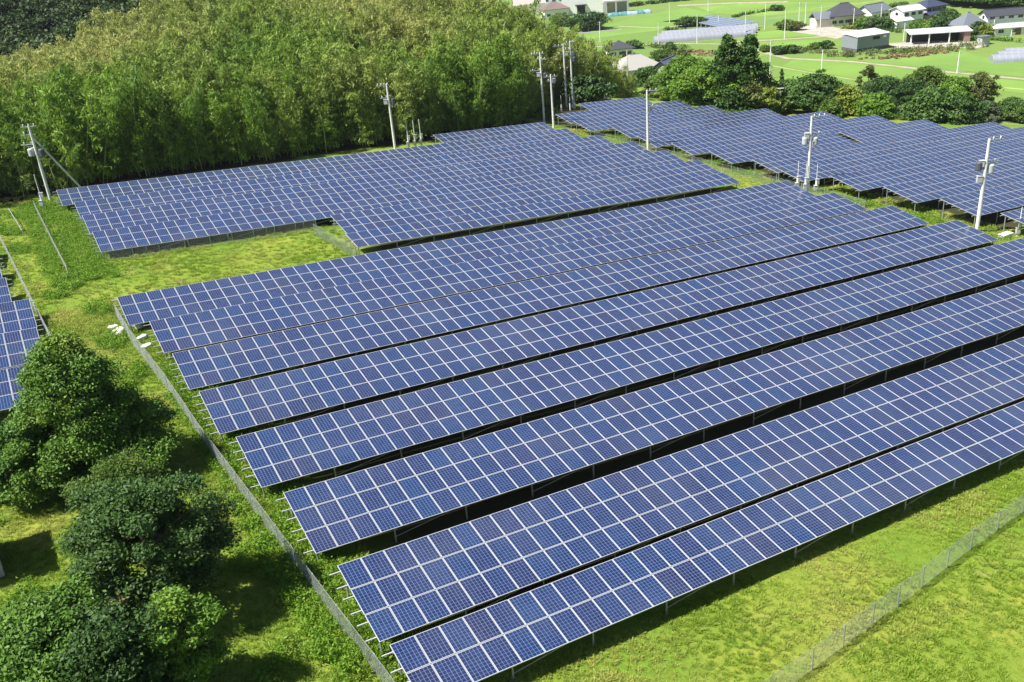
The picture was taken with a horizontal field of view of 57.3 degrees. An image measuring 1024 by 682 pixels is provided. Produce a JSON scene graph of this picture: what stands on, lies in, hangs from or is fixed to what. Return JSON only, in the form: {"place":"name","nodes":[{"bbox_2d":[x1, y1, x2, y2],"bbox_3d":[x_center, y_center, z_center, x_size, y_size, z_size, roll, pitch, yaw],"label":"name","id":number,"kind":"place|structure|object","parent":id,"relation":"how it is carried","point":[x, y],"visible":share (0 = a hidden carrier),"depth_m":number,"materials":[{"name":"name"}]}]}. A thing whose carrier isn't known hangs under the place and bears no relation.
{"place":"outdoors","nodes":[
{"label":"outdoors","id":0,"kind":"place"},
{"bbox_2d":[0,0,1023,681],"bbox_3d":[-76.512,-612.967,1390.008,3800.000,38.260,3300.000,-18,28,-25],"label":"ground","id":1,"kind":"structure","parent":0,"point":[448,520],"depth_m":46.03,"materials":[{"name":"plant"}]},
{"bbox_2d":[0,277,15,302],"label":"solar array","id":2,"kind":"object","parent":1,"relation":"on","point":[5,297],"visible":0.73,"depth_m":69.48,"materials":[{"name":"blue"}]},
{"bbox_2d":[0,365,32,411],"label":"solar array","id":3,"kind":"object","parent":1,"relation":"on","point":[6,398],"visible":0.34,"depth_m":54.24,"materials":[{"name":"blue"}]},
{"bbox_2d":[0,327,42,368],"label":"solar array","id":4,"kind":"object","parent":1,"relation":"on","point":[14,343],"visible":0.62,"depth_m":59.86,"materials":[{"name":"blue"}]},
{"bbox_2d":[0,299,42,333],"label":"solar array","id":5,"kind":"object","parent":1,"relation":"on","point":[10,317],"visible":0.89,"depth_m":64.78,"materials":[{"name":"blue"}]},
{"bbox_2d":[0,414,71,501],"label":"broadleaf tree","id":6,"kind":"object","parent":1,"relation":"on","point":[6,436],"visible":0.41,"depth_m":44.09,"materials":[{"name":"green plant"}]},
{"bbox_2d":[20,123,80,201],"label":"utility pole","id":7,"kind":"object","parent":1,"relation":"on","point":[32,151],"visible":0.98,"depth_m":96.10,"materials":[{"name":"concrete"}]},
{"bbox_2d":[0,571,128,681],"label":"broadleaf tree","id":8,"kind":"object","parent":1,"relation":"on","point":[26,622],"visible":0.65,"depth_m":29.88,"materials":[{"name":"green plant"}]},
{"bbox_2d":[0,329,185,509],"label":"broadleaf tree","id":9,"kind":"object","parent":1,"relation":"on","point":[66,379],"visible":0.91,"depth_m":44.32,"materials":[{"name":"green plant"}]},
{"bbox_2d":[58,444,178,547],"bbox_3d":[-16.970,7.080,41.267,5.008,4.519,4.657,2,26,14],"label":"broadleaf tree","id":10,"kind":"object","parent":1,"relation":"on","point":[124,464],"visible":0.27,"depth_m":40.47,"materials":[{"name":"green plant"}]},
{"bbox_2d":[36,596,202,681],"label":"broadleaf tree","id":11,"kind":"object","parent":1,"relation":"on","point":[103,630],"visible":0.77,"depth_m":29.95,"materials":[{"name":"green plant"}]},
{"bbox_2d":[51,465,242,622],"bbox_3d":[-13.891,7.910,36.619,7.146,6.531,6.788,-18,28,-25],"label":"broadleaf tree","id":12,"kind":"object","parent":1,"relation":"on","point":[108,529],"visible":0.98,"depth_m":35.19,"materials":[{"name":"green plant"}]},
{"bbox_2d":[145,584,234,681],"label":"sapling","id":13,"kind":"object","parent":1,"relation":"on","point":[189,630],"visible":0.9,"depth_m":31.72,"materials":[{"name":"green plant"}]},
{"bbox_2d":[104,220,316,260],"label":"fence","id":14,"kind":"object","parent":1,"relation":"on","point":[274,228],"visible":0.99,"depth_m":82.64,"materials":[{"name":"metal"}]},
{"bbox_2d":[113,303,394,681],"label":"fence","id":15,"kind":"object","parent":1,"relation":"on","point":[262,514],"visible":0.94,"depth_m":43.82,"materials":[{"name":"metal"}]},
{"bbox_2d":[0,0,539,66],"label":"hill forest","id":16,"kind":"object","parent":1,"relation":"on","point":[34,23],"visible":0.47,"depth_m":190.83,"materials":[{"name":"green plant"}]},
{"bbox_2d":[52,128,580,208],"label":"solar array","id":17,"kind":"object","parent":1,"relation":"on","point":[67,196],"visible":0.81,"depth_m":107.09,"materials":[{"name":"blue"}]},
{"bbox_2d":[0,0,638,197],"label":"bamboo grove","id":18,"kind":"object","parent":1,"relation":"on","point":[197,82],"visible":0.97,"depth_m":124.22,"materials":[{"name":"green plant"}]},
{"bbox_2d":[70,135,613,222],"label":"solar array","id":19,"kind":"object","parent":1,"relation":"on","point":[109,204],"visible":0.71,"depth_m":102.38,"materials":[{"name":"blue"}]},
{"bbox_2d":[79,142,650,238],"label":"solar array","id":20,"kind":"object","parent":1,"relation":"on","point":[193,208],"visible":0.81,"depth_m":97.62,"materials":[{"name":"blue"}]},
{"bbox_2d":[87,151,684,258],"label":"solar array","id":21,"kind":"object","parent":1,"relation":"on","point":[190,228],"visible":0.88,"depth_m":91.54,"materials":[{"name":"blue"}]},
{"bbox_2d":[112,181,815,332],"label":"solar array","id":22,"kind":"object","parent":1,"relation":"on","point":[221,293],"visible":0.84,"depth_m":76.66,"materials":[{"name":"blue"}]},
{"bbox_2d":[431,122,554,142],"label":"solar array","id":23,"kind":"object","parent":1,"relation":"on","point":[489,132],"visible":0.71,"depth_m":125.14,"materials":[{"name":"blue"}]},
{"bbox_2d":[143,193,867,357],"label":"solar array","id":24,"kind":"object","parent":1,"relation":"on","point":[172,334],"visible":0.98,"depth_m":71.70,"materials":[{"name":"blue"}]},
{"bbox_2d":[0,130,1022,681],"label":"tall weeds","id":25,"kind":"object","parent":1,"relation":"on","point":[70,258],"visible":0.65,"depth_m":45.80,"materials":[{"name":"green plant"}]},
{"bbox_2d":[327,160,722,239],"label":"solar array","id":26,"kind":"object","parent":1,"relation":"on","point":[374,218],"visible":0.83,"depth_m":93.67,"materials":[{"name":"blue"}]},
{"bbox_2d":[342,173,740,254],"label":"solar array","id":27,"kind":"object","parent":1,"relation":"on","point":[428,228],"visible":0.94,"depth_m":88.28,"materials":[{"name":"blue"}]},
{"bbox_2d":[166,206,928,390],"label":"solar array","id":28,"kind":"object","parent":1,"relation":"on","point":[293,347],"visible":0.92,"depth_m":66.99,"materials":[{"name":"blue"}]},
{"bbox_2d":[538,1,569,18],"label":"house","id":29,"kind":"structure","parent":1,"relation":"on","point":[551,8],"depth_m":416.87,"materials":[{"name":"pink tile"}]},
{"bbox_2d":[560,13,591,30],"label":"tree","id":30,"kind":"object","parent":1,"relation":"on","point":[569,22],"visible":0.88,"depth_m":368.37,"materials":[{"name":"green plant"}]},
{"bbox_2d":[497,94,656,125],"bbox_3d":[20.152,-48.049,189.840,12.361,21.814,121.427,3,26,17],"label":"weed belt","id":31,"kind":"object","parent":1,"relation":"on","point":[557,103],"visible":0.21,"depth_m":150.50,"materials":[{"name":"green plant"}]},
{"bbox_2d":[562,0,603,15],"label":"white hall","id":32,"kind":"structure","parent":1,"relation":"on","point":[581,6],"depth_m":418.15,"materials":[{"name":"grey"}]},
{"bbox_2d":[559,72,618,101],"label":"tree","id":33,"kind":"object","parent":1,"relation":"on","point":[587,87],"visible":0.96,"depth_m":155.93,"materials":[{"name":"green plant"}]},
{"bbox_2d":[575,11,612,28],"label":"tree","id":34,"kind":"object","parent":1,"relation":"on","point":[601,17],"visible":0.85,"depth_m":368.60,"materials":[{"name":"green plant"}]},
{"bbox_2d":[192,220,997,439],"bbox_3d":[11.962,-2.496,66.413,66.614,6.848,4.222,-18,28,-25],"label":"solar array","id":35,"kind":"object","parent":1,"relation":"on","point":[344,381],"visible":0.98,"depth_m":61.12,"materials":[{"name":"blue"}]},
{"bbox_2d":[579,97,651,109],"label":"solar array","id":36,"kind":"object","parent":1,"relation":"on","point":[614,103],"visible":0.68,"depth_m":146.41,"materials":[{"name":"blue"}]},
{"bbox_2d":[603,0,628,14],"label":"open warehouse","id":37,"kind":"structure","parent":1,"relation":"on","point":[615,6],"depth_m":418.52,"materials":[{"name":"grey"}]},
{"bbox_2d":[603,40,634,57],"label":"house","id":38,"kind":"structure","parent":1,"relation":"on","point":[620,47],"depth_m":305.12,"materials":[{"name":"grey tile"}]},
{"bbox_2d":[554,100,691,128],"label":"solar array","id":39,"kind":"object","parent":1,"relation":"on","point":[570,117],"visible":0.74,"depth_m":139.66,"materials":[{"name":"blue"}]},
{"bbox_2d":[229,238,1023,497],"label":"solar array","id":40,"kind":"object","parent":1,"relation":"on","point":[443,410],"visible":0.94,"depth_m":55.29,"materials":[{"name":"blue"}]},
{"bbox_2d":[613,53,657,78],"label":"house","id":41,"kind":"structure","parent":1,"relation":"on","point":[636,61],"depth_m":268.72,"materials":[{"name":"tile"}]},
{"bbox_2d":[632,65,658,87],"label":"tree","id":42,"kind":"object","parent":1,"relation":"on","point":[642,74],"visible":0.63,"depth_m":247.75,"materials":[{"name":"green plant"}]},
{"bbox_2d":[572,105,726,135],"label":"solar array","id":43,"kind":"object","parent":1,"relation":"on","point":[596,124],"visible":0.83,"depth_m":134.59,"materials":[{"name":"blue"}]},
{"bbox_2d":[276,280,1023,559],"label":"solar array","id":44,"kind":"object","parent":1,"relation":"on","point":[451,477],"visible":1,"depth_m":49.22,"materials":[{"name":"blue"}]},
{"bbox_2d":[329,337,1023,654],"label":"solar array","id":45,"kind":"object","parent":1,"relation":"on","point":[568,529],"visible":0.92,"depth_m":42.67,"materials":[{"name":"blue"}]},
{"bbox_2d":[650,54,708,103],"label":"tree","id":46,"kind":"object","parent":1,"relation":"on","point":[680,63],"visible":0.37,"depth_m":153.24,"materials":[{"name":"green plant"}]},
{"bbox_2d":[613,108,782,141],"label":"solar array","id":47,"kind":"object","parent":1,"relation":"on","point":[632,131],"visible":0.84,"depth_m":130.78,"materials":[{"name":"blue"}]},
{"bbox_2d":[382,401,1023,681],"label":"solar array","id":48,"kind":"object","parent":1,"relation":"on","point":[598,597],"visible":1,"depth_m":39.19,"materials":[{"name":"blue"}]},
{"bbox_2d":[653,29,752,42],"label":"greenhouse tunnel","id":49,"kind":"structure","parent":1,"relation":"on","point":[701,36],"depth_m":326.13,"materials":[{"name":"grey paint"}]},
{"bbox_2d":[666,61,741,105],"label":"tree","id":50,"kind":"object","parent":1,"relation":"on","point":[688,81],"visible":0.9,"depth_m":145.05,"materials":[{"name":"green plant"}]},
{"bbox_2d":[657,26,755,35],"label":"greenhouse tunnel","id":51,"kind":"structure","parent":1,"relation":"on","point":[714,30],"depth_m":331.59,"materials":[{"name":"grey paint"}]},
{"bbox_2d":[661,23,757,32],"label":"greenhouse tunnel","id":52,"kind":"structure","parent":1,"relation":"on","point":[718,27],"depth_m":336.88,"materials":[{"name":"grey paint"}]},
{"bbox_2d":[689,32,753,112],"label":"tree","id":53,"kind":"object","parent":1,"relation":"on","point":[728,46],"visible":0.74,"depth_m":143.43,"materials":[{"name":"green plant"}]},
{"bbox_2d":[691,16,758,27],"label":"distant solar array","id":54,"kind":"object","parent":1,"relation":"on","point":[716,22],"visible":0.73,"depth_m":349.65,"materials":[{"name":"glass"}]},
{"bbox_2d":[594,132,864,207],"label":"fence","id":55,"kind":"object","parent":1,"relation":"on","point":[737,167],"visible":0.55,"depth_m":105.15,"materials":[{"name":"metal"}]},
{"bbox_2d":[635,111,841,147],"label":"solar array","id":56,"kind":"object","parent":1,"relation":"on","point":[661,139],"visible":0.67,"depth_m":126.09,"materials":[{"name":"blue"}]},
{"bbox_2d":[712,75,764,107],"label":"tree","id":57,"kind":"object","parent":1,"relation":"on","point":[755,91],"visible":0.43,"depth_m":142.96,"materials":[{"name":"green plant"}]},
{"bbox_2d":[722,34,786,112],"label":"tree","id":58,"kind":"object","parent":1,"relation":"on","point":[750,44],"visible":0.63,"depth_m":143.28,"materials":[{"name":"green plant"}]},
{"bbox_2d":[744,81,785,109],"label":"tree","id":59,"kind":"object","parent":1,"relation":"on","point":[770,91],"visible":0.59,"depth_m":143.57,"materials":[{"name":"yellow plant"}]},
{"bbox_2d":[671,115,895,160],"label":"solar array","id":60,"kind":"object","parent":1,"relation":"on","point":[699,146],"visible":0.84,"depth_m":121.81,"materials":[{"name":"blue"}]},
{"bbox_2d":[778,76,810,112],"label":"bush","id":61,"kind":"object","parent":1,"relation":"on","point":[789,86],"visible":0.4,"depth_m":146.03,"materials":[{"name":"green plant"}]},
{"bbox_2d":[802,113,826,190],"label":"utility pole","id":62,"kind":"object","parent":1,"relation":"on","point":[813,142],"visible":0.99,"depth_m":96.94,"materials":[{"name":"concrete"}]},
{"bbox_2d":[792,72,845,110],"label":"bush","id":63,"kind":"object","parent":1,"relation":"on","point":[819,86],"visible":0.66,"depth_m":144.22,"materials":[{"name":"green plant"}]},
{"bbox_2d":[788,26,855,38],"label":"gravel yard","id":64,"kind":"structure","parent":1,"relation":"on","point":[831,31],"depth_m":322.24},
{"bbox_2d":[805,96,847,117],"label":"bush","id":65,"kind":"object","parent":1,"relation":"on","point":[828,104],"visible":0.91,"depth_m":142.46,"materials":[{"name":"green plant"}]},
{"bbox_2d":[708,119,948,169],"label":"solar array","id":66,"kind":"object","parent":1,"relation":"on","point":[738,154],"visible":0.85,"depth_m":117.63,"materials":[{"name":"blue"}]},
{"bbox_2d":[808,2,865,27],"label":"house","id":67,"kind":"structure","parent":1,"relation":"on","point":[840,14],"depth_m":329.78,"materials":[{"name":"grey tile"}]},
{"bbox_2d":[830,83,862,115],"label":"bush","id":68,"kind":"object","parent":1,"relation":"on","point":[850,93],"visible":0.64,"depth_m":143.71,"materials":[{"name":"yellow plant"}]},
{"bbox_2d":[841,28,890,52],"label":"corrugated shed","id":69,"kind":"structure","parent":1,"relation":"on","point":[860,40],"depth_m":281.11,"materials":[{"name":"grey"}]},
{"bbox_2d":[854,64,879,90],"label":"tree","id":70,"kind":"object","parent":1,"relation":"on","point":[870,73],"visible":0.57,"depth_m":213.75,"materials":[{"name":"green plant"}]},
{"bbox_2d":[852,92,898,118],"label":"bush","id":71,"kind":"object","parent":1,"relation":"on","point":[881,104],"visible":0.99,"depth_m":141.01,"materials":[{"name":"green plant"}]},
{"bbox_2d":[859,2,891,18],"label":"house","id":72,"kind":"structure","parent":1,"relation":"on","point":[873,9],"depth_m":335.31,"materials":[{"name":"grey tile"}]},
{"bbox_2d":[750,122,1011,181],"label":"solar array","id":73,"kind":"object","parent":1,"relation":"on","point":[771,163],"visible":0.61,"depth_m":114.45,"materials":[{"name":"blue"}]},
{"bbox_2d":[862,74,900,95],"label":"tree","id":74,"kind":"object","parent":1,"relation":"on","point":[882,84],"visible":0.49,"depth_m":206.87,"materials":[{"name":"green plant"}]},
{"bbox_2d":[764,495,1023,681],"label":"fence","id":75,"kind":"object","parent":1,"relation":"on","point":[897,603],"visible":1,"depth_m":37.89,"materials":[{"name":"metal"}]},
{"bbox_2d":[774,127,1023,187],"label":"solar array","id":76,"kind":"object","parent":1,"relation":"on","point":[829,167],"visible":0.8,"depth_m":109.83,"materials":[{"name":"blue"}]},
{"bbox_2d":[821,39,989,57],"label":"reed bank","id":77,"kind":"structure","parent":1,"relation":"on","point":[904,50],"depth_m":274.03,"materials":[{"name":"plant"}]},
{"bbox_2d":[889,3,925,29],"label":"house","id":78,"kind":"structure","parent":1,"relation":"on","point":[904,14],"depth_m":314.94,"materials":[{"name":"grey"}]},
{"bbox_2d":[858,48,958,59],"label":"dry grass bank","id":79,"kind":"structure","parent":1,"relation":"on","point":[916,54],"depth_m":268.18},
{"bbox_2d":[888,76,931,110],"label":"tree","id":80,"kind":"object","parent":1,"relation":"on","point":[901,89],"visible":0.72,"depth_m":201.88,"materials":[{"name":"green plant"}]},
{"bbox_2d":[899,65,949,99],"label":"tree","id":81,"kind":"object","parent":1,"relation":"on","point":[931,75],"visible":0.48,"depth_m":202.29,"materials":[{"name":"green plant"}]},
{"bbox_2d":[830,142,1023,198],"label":"solar array","id":82,"kind":"object","parent":1,"relation":"on","point":[871,178],"visible":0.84,"depth_m":103.34,"materials":[{"name":"blue"}]},
{"bbox_2d":[894,84,965,123],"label":"bush","id":83,"kind":"object","parent":1,"relation":"on","point":[924,103],"visible":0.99,"depth_m":137.46,"materials":[{"name":"green plant"}]},
{"bbox_2d":[915,0,949,19],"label":"house","id":84,"kind":"structure","parent":1,"relation":"on","point":[932,7],"depth_m":320.01,"materials":[{"name":"grey"}]},
{"bbox_2d":[889,41,986,47],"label":"gravel yard","id":85,"kind":"structure","parent":1,"relation":"on","point":[915,44],"depth_m":284.00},
{"bbox_2d":[905,26,972,44],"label":"open shed","id":86,"kind":"structure","parent":1,"relation":"on","point":[962,33],"depth_m":285.59,"materials":[{"name":"grey"}]},
{"bbox_2d":[883,160,1023,211],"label":"solar array","id":87,"kind":"object","parent":1,"relation":"on","point":[933,188],"visible":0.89,"depth_m":96.79,"materials":[{"name":"blue"}]},
{"bbox_2d":[938,76,975,96],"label":"tree","id":88,"kind":"object","parent":1,"relation":"on","point":[963,84],"visible":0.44,"depth_m":196.00,"materials":[{"name":"green plant"}]},
{"bbox_2d":[937,92,994,124],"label":"bush","id":89,"kind":"object","parent":1,"relation":"on","point":[970,107],"visible":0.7,"depth_m":136.65,"materials":[{"name":"green plant"}]},
{"bbox_2d":[948,12,989,34],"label":"house","id":90,"kind":"structure","parent":1,"relation":"on","point":[968,19],"depth_m":292.16,"materials":[{"name":"grey tile"}]},
{"bbox_2d":[940,181,1023,226],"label":"solar array","id":91,"kind":"object","parent":1,"relation":"on","point":[1002,198],"visible":0.93,"depth_m":90.50,"materials":[{"name":"blue"}]},
{"bbox_2d":[942,0,1023,5],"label":"village wood","id":92,"kind":"object","parent":1,"relation":"on","point":[1008,2],"visible":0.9,"depth_m":332.75,"materials":[{"name":"green plant"}]},
{"bbox_2d":[966,71,1003,101],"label":"tree","id":93,"kind":"object","parent":1,"relation":"on","point":[985,86],"visible":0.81,"depth_m":195.60,"materials":[{"name":"green plant"}]},
{"bbox_2d":[975,136,1003,229],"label":"utility pole","id":94,"kind":"object","parent":1,"relation":"on","point":[985,165],"visible":0.97,"depth_m":83.64,"materials":[{"name":"concrete"}]},
{"bbox_2d":[977,99,1001,122],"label":"bush","id":95,"kind":"object","parent":1,"relation":"on","point":[991,115],"visible":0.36,"depth_m":193.44,"materials":[{"name":"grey plant"}]},
{"bbox_2d":[977,6,1023,23],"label":"house","id":96,"kind":"structure","parent":1,"relation":"on","point":[1007,15],"depth_m":293.35,"materials":[{"name":"grey tile"}]},
{"bbox_2d":[989,53,1023,62],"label":"greenhouse tunnel","id":97,"kind":"structure","parent":1,"relation":"on","point":[1004,58],"depth_m":249.54,"materials":[{"name":"grey paint"}]},
{"bbox_2d":[992,22,1023,36],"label":"house","id":98,"kind":"structure","parent":1,"relation":"on","point":[1002,29],"depth_m":285.77,"materials":[{"name":"grey"}]},
{"bbox_2d":[996,96,1023,119],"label":"bush","id":99,"kind":"object","parent":1,"relation":"on","point":[1007,104],"visible":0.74,"depth_m":194.09,"materials":[{"name":"green plant"}]},
{"bbox_2d":[1000,208,1023,231],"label":"solar array","id":100,"kind":"object","parent":1,"relation":"on","point":[1014,215],"visible":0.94,"depth_m":84.79,"materials":[{"name":"blue"}]},
{"bbox_2d":[584,7,711,38],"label":"rice field","id":101,"kind":"structure","parent":0,"point":[650,20],"depth_m":378.69,"materials":[{"name":"plant"}]},
{"bbox_2d":[663,13,811,25],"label":"rice field","id":102,"kind":"structure","parent":0,"point":[771,20],"depth_m":358.68,"materials":[{"name":"plant"}]},
{"bbox_2d":[695,2,871,16],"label":"rice field","id":103,"kind":"structure","parent":0,"point":[732,9],"depth_m":390.55,"materials":[{"name":"plant"}]},
{"bbox_2d":[753,29,818,37],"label":"rice field","id":104,"kind":"structure","parent":0,"point":[774,34],"depth_m":323.35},
{"bbox_2d":[757,39,834,55],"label":"rice field","id":105,"kind":"structure","parent":0,"point":[803,43],"depth_m":305.46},
{"bbox_2d":[595,43,1023,79],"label":"farm road","id":106,"kind":"structure","parent":0,"point":[768,53],"depth_m":266.15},
{"bbox_2d":[782,59,1023,92],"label":"rice field","id":107,"kind":"structure","parent":0,"point":[848,69],"depth_m":254.97,"materials":[{"name":"plant"}]},
{"bbox_2d":[853,49,1023,76],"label":"rice field","id":108,"kind":"structure","parent":0,"point":[969,62],"depth_m":255.48,"materials":[{"name":"plant"}]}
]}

